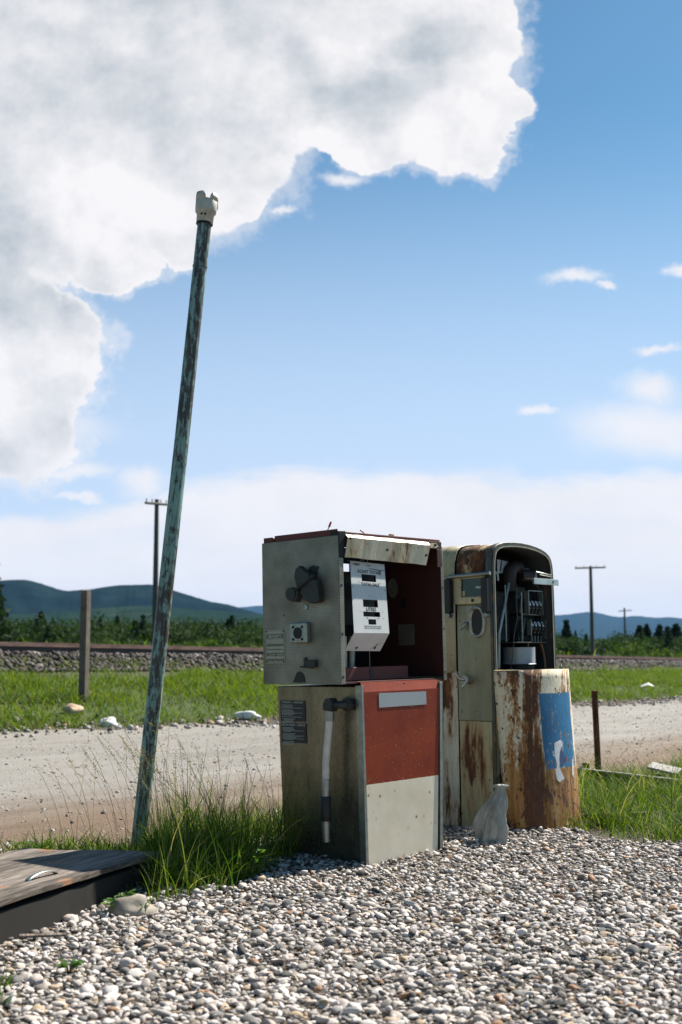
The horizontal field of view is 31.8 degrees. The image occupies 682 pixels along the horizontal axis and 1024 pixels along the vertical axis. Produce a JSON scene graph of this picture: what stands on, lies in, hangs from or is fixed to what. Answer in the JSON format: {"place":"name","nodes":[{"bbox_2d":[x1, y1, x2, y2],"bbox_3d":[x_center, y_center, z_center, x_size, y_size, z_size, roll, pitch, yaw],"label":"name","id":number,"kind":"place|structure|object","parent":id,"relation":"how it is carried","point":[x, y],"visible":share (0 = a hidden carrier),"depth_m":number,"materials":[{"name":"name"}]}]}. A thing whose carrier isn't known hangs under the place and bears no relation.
{"place":"outdoors","nodes":[
{"label":"outdoors","id":0,"kind":"place"},
{"bbox_2d":[0,580,262,615],"bbox_3d":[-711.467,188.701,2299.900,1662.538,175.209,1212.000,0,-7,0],"label":"hill","id":1,"kind":"structure","parent":0,"point":[26,597],"depth_m":2315.74,"materials":[{"name":"green plant"}]},
{"bbox_2d":[5,606,262,626],"bbox_3d":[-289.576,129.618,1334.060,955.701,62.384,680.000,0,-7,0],"label":"foothill","id":2,"kind":"structure","parent":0,"point":[135,612],"depth_m":1381.80,"materials":[{"name":"green plant"}]},
{"bbox_2d":[215,784,283,839],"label":"short grass","id":3,"kind":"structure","parent":0,"point":[274,824],"depth_m":6.30,"materials":[{"name":"green plant"}]},
{"bbox_2d":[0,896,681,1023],"bbox_3d":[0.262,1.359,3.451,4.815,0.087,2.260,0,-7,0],"label":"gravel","id":4,"kind":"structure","parent":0,"point":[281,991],"depth_m":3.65,"materials":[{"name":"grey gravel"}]},
{"bbox_2d":[0,951,31,1012],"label":"short grass","id":5,"kind":"structure","parent":4,"relation":"on","point":[7,981],"depth_m":3.31,"materials":[{"name":"green plant"}]},
{"bbox_2d":[19,932,65,937],"bbox_3d":[-0.976,1.384,3.916,0.150,0.008,0.024,5,-5,-19],"label":"wood strip","id":6,"kind":"object","parent":4,"relation":"on","point":[39,935],"visible":1,"depth_m":3.91,"materials":[{"name":"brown wood"}]},
{"bbox_2d":[56,958,83,973],"bbox_3d":[-0.800,1.353,3.541,0.076,0.058,0.079,0,-7,0],"label":"weed","id":7,"kind":"object","parent":4,"relation":"on","point":[72,963],"visible":0.87,"depth_m":3.54,"materials":[{"name":"green plant"}]},
{"bbox_2d":[107,894,157,916],"bbox_3d":[-0.762,1.452,4.367,0.191,0.109,0.135,0,-7,0],"label":"rock","id":8,"kind":"object","parent":4,"relation":"on","point":[128,904],"visible":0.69,"depth_m":4.33,"materials":[{"name":"beige stone"}]},
{"bbox_2d":[0,697,681,852],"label":"road","id":9,"kind":"structure","parent":0,"point":[12,825],"depth_m":10.93,"materials":[{"name":"beige gravel"}]},
{"bbox_2d":[0,701,681,851],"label":"pebbles","id":10,"kind":"object","parent":9,"relation":"on","point":[67,814],"visible":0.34,"depth_m":11.22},
{"bbox_2d":[0,692,681,740],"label":"rubble","id":11,"kind":"object","parent":9,"relation":"on","point":[218,720],"visible":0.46,"depth_m":16.38,"materials":[{"name":"grey gravel"}]},
{"bbox_2d":[0,656,681,1023],"bbox_3d":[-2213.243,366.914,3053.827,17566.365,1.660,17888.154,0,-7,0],"label":"ground","id":12,"kind":"structure","parent":0,"point":[596,834],"depth_m":4.28,"materials":[{"name":"grey gravel"}]},
{"bbox_2d":[0,577,16,641],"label":"conifer","id":13,"kind":"object","parent":12,"relation":"on","point":[4,629],"visible":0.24,"depth_m":47.77,"materials":[{"name":"green plant"}]},
{"bbox_2d":[15,838,52,849],"bbox_3d":[-1.401,1.558,5.476,0.174,0.132,0.177,0,-7,0],"label":"weed","id":14,"kind":"object","parent":12,"relation":"on","point":[30,842],"visible":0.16,"depth_m":5.46,"materials":[{"name":"green plant"}]},
{"bbox_2d":[38,611,46,624],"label":"conifer","id":15,"kind":"object","parent":12,"relation":"on","point":[41,616],"visible":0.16,"depth_m":129.39,"materials":[{"name":"green plant"}]},
{"bbox_2d":[62,703,83,714],"bbox_3d":[-3.607,2.673,16.119,0.272,0.199,0.252,-3,-7,21],"label":"rock","id":16,"kind":"object","parent":12,"relation":"on","point":[75,708],"visible":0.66,"depth_m":16.06,"materials":[{"name":"beige stone"}]},
{"bbox_2d":[0,848,159,944],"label":"wooden hatch","id":17,"kind":"object","parent":12,"relation":"on","point":[26,872],"visible":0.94,"depth_m":4.43,"materials":[{"name":"grey wood"}]},
{"bbox_2d":[78,590,90,702],"bbox_3d":[-3.673,2.061,17.137,0.111,1.897,0.100,-3,-8,25],"label":"wooden post","id":18,"kind":"object","parent":12,"relation":"on","point":[84,647],"visible":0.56,"depth_m":17.12,"materials":[{"name":"grey wood"}]},
{"bbox_2d":[0,820,183,853],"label":"short grass","id":19,"kind":"structure","parent":12,"relation":"on","point":[87,844],"depth_m":5.34,"materials":[{"name":"green plant"}]},
{"bbox_2d":[98,717,117,726],"bbox_3d":[-3.030,2.755,15.607,0.258,0.171,0.224,0,-7,0],"label":"rock","id":20,"kind":"object","parent":12,"relation":"on","point":[112,721],"visible":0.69,"depth_m":15.55,"materials":[{"name":"white stone"}]},
{"bbox_2d":[100,889,135,906],"bbox_3d":[-0.820,1.433,4.373,0.089,0.097,0.134,-6,-9,40],"label":"weed","id":21,"kind":"object","parent":12,"relation":"on","point":[111,900],"visible":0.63,"depth_m":4.39,"materials":[{"name":"green plant"}]},
{"bbox_2d":[21,723,276,868],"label":"seed grass","id":22,"kind":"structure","parent":12,"relation":"on","point":[155,778],"depth_m":5.34,"materials":[{"name":"plant"}]},
{"bbox_2d":[144,499,166,641],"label":"utility pole","id":23,"kind":"object","parent":12,"relation":"on","point":[156,503],"visible":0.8,"depth_m":62.03,"materials":[{"name":"grey wood"}]},
{"bbox_2d":[131,190,218,846],"bbox_3d":[-0.805,0.115,5.696,0.114,3.401,0.112,6,-7,-4],"label":"leaning pole","id":24,"kind":"object","parent":12,"relation":"on","point":[206,208],"visible":0.94,"depth_m":5.69,"materials":[{"name":"metal"}]},
{"bbox_2d":[51,743,322,907],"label":"tall grass","id":25,"kind":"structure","parent":12,"relation":"on","point":[228,848],"depth_m":5.07,"materials":[{"name":"green plant"}]},
{"bbox_2d":[233,711,261,719],"bbox_3d":[-1.350,2.954,17.265,0.414,0.177,0.253,0,-7,0],"label":"rock","id":26,"kind":"object","parent":12,"relation":"on","point":[249,715],"visible":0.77,"depth_m":17.18,"materials":[{"name":"white stone"}]},
{"bbox_2d":[238,849,264,879],"bbox_3d":[-0.356,1.468,4.933,0.090,0.181,0.203,3,-8,-24],"label":"weed","id":27,"kind":"object","parent":12,"relation":"on","point":[255,860],"visible":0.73,"depth_m":4.92,"materials":[{"name":"green plant"}]},
{"bbox_2d":[0,654,681,732],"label":"bank grass","id":28,"kind":"structure","parent":12,"relation":"on","point":[240,680],"depth_m":19.17,"materials":[{"name":"green plant"}]},
{"bbox_2d":[0,649,681,672],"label":"ballast","id":29,"kind":"structure","parent":12,"relation":"on","point":[212,658],"depth_m":24.49,"materials":[{"name":"grey gravel"}]},
{"bbox_2d":[0,642,681,660],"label":"railway track","id":30,"kind":"structure","parent":29,"relation":"on","point":[56,647],"depth_m":26.23,"materials":[{"name":"brown metal"}]},
{"bbox_2d":[5,610,681,656],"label":"woodland","id":31,"kind":"object","parent":12,"relation":"on","point":[183,631],"visible":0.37,"depth_m":102.73,"materials":[{"name":"green plant"}]},
{"bbox_2d":[262,522,446,865],"bbox_3d":[0.064,0.886,5.699,0.548,1.634,0.809,-7,-9,43],"label":"fuel pump","id":32,"kind":"object","parent":12,"relation":"on","point":[358,649],"visible":0.99,"depth_m":5.52,"materials":[{"name":"silver metal"}]},
{"bbox_2d":[45,634,681,657],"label":"scrub","id":33,"kind":"object","parent":12,"relation":"on","point":[665,653],"visible":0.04,"depth_m":79.49,"materials":[{"name":"green plant"}]},
{"bbox_2d":[472,784,509,844],"bbox_3d":[0.740,1.503,5.893,0.192,0.320,0.104,0,-7,0],"label":"bag","id":34,"kind":"object","parent":12,"relation":"on","point":[489,824],"visible":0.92,"depth_m":5.87,"materials":[{"name":"grey fabric"}]},
{"bbox_2d":[437,542,581,831],"bbox_3d":[0.913,0.988,6.653,0.682,1.623,0.701,-7,-9,43],"label":"fuel pump","id":35,"kind":"object","parent":12,"relation":"on","point":[507,708],"visible":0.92,"depth_m":6.45,"materials":[{"name":"beige metal"}]},
{"bbox_2d":[437,671,460,826],"bbox_3d":[0.765,1.356,6.759,0.212,0.918,0.597,-7,-9,43],"label":"back door","id":36,"kind":"structure","parent":35,"relation":"in","point":[451,775],"depth_m":6.51,"materials":[{"name":"white metal"}]},
{"bbox_2d":[454,576,484,603],"bbox_3d":[0.699,0.422,6.506,0.205,0.150,0.010,-7,-9,43],"label":"window frame","id":37,"kind":"structure","parent":35,"relation":"in","point":[457,581],"depth_m":6.55,"materials":[{"name":"beige metal"}]},
{"bbox_2d":[462,578,480,596],"bbox_3d":[0.715,0.408,6.499,0.150,0.106,0.007,-7,-9,43],"label":"window","id":38,"kind":"structure","parent":35,"relation":"in","point":[470,587],"depth_m":6.50,"materials":[{"name":"grey glass"}]},
{"bbox_2d":[494,664,581,831],"bbox_3d":[1.108,1.297,6.467,0.200,0.940,0.653,-7,-9,43],"label":"curved door","id":39,"kind":"structure","parent":35,"relation":"in","point":[538,761],"depth_m":6.32,"materials":[{"name":"beige metal"}]},
{"bbox_2d":[560,619,573,640],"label":"conifer","id":40,"kind":"object","parent":12,"relation":"on","point":[566,629],"visible":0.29,"depth_m":149.09,"materials":[{"name":"green plant"}]},
{"bbox_2d":[575,565,605,655],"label":"utility pole","id":41,"kind":"object","parent":12,"relation":"on","point":[592,643],"visible":0.88,"depth_m":107.61,"materials":[{"name":"grey wood"}]},
{"bbox_2d":[591,690,600,769],"bbox_3d":[1.973,1.811,9.184,0.054,0.873,0.035,2,-8,-25],"label":"rusty post","id":42,"kind":"object","parent":12,"relation":"on","point":[595,714],"visible":0.52,"depth_m":9.20,"materials":[{"name":"orange metal"}]},
{"bbox_2d":[581,811,646,817],"bbox_3d":[1.445,1.709,6.748,0.581,0.032,0.037,1,-7,-8],"label":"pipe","id":43,"kind":"object","parent":12,"relation":"on","point":[620,812],"visible":0.07,"depth_m":6.76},
{"bbox_2d":[558,745,681,844],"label":"tall grass","id":44,"kind":"structure","parent":12,"relation":"on","point":[609,798],"depth_m":6.80,"materials":[{"name":"green plant"}]},
{"bbox_2d":[618,608,631,635],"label":"utility pole","id":45,"kind":"object","parent":12,"relation":"on","point":[624,610],"visible":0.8,"depth_m":209.09,"materials":[{"name":"grey wood"}]},
{"bbox_2d":[577,763,678,787],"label":"timber kerb","id":46,"kind":"structure","parent":12,"relation":"on","point":[628,774],"depth_m":8.68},
{"bbox_2d":[647,762,681,774],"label":"board","id":47,"kind":"object","parent":46,"relation":"on","point":[653,765],"visible":0.64,"depth_m":8.60,"materials":[{"name":"white wood"}]},
{"bbox_2d":[577,733,679,782],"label":"seed grass","id":48,"kind":"structure","parent":12,"relation":"on","point":[633,752],"depth_m":8.30,"materials":[{"name":"plant"}]},
{"bbox_2d":[626,625,645,656],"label":"conifer","id":49,"kind":"object","parent":12,"relation":"on","point":[639,629],"visible":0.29,"depth_m":168.87,"materials":[{"name":"green plant"}]},
{"bbox_2d":[642,623,651,638],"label":"conifer","id":50,"kind":"object","parent":12,"relation":"on","point":[647,631],"visible":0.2,"depth_m":173.86,"materials":[{"name":"green plant"}]},
{"bbox_2d":[652,623,666,650],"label":"conifer","id":51,"kind":"object","parent":12,"relation":"on","point":[659,632],"visible":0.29,"depth_m":163.90,"materials":[{"name":"green plant"}]},
{"bbox_2d":[670,623,681,641],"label":"conifer","id":52,"kind":"object","parent":12,"relation":"on","point":[675,630],"visible":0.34,"depth_m":158.90,"materials":[{"name":"green plant"}]},
{"bbox_2d":[0,0,681,617],"label":"sky","id":53,"kind":"structure","parent":0,"point":[442,302],"materials":[{"name":"blue"}]},
{"bbox_2d":[20,635,681,657],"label":"meadow grass","id":54,"kind":"structure","parent":0,"point":[254,646],"depth_m":33.62,"materials":[{"name":"green plant"}]},
{"bbox_2d":[121,824,681,905],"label":"gravel","id":55,"kind":"structure","parent":0,"point":[611,894],"depth_m":5.11,"materials":[{"name":"grey gravel"}]},
{"bbox_2d":[238,606,681,655],"bbox_3d":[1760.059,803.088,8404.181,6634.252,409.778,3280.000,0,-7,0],"label":"mountain","id":56,"kind":"structure","parent":0,"point":[605,625],"depth_m":8267.86,"materials":[{"name":"green plant"}]}
]}

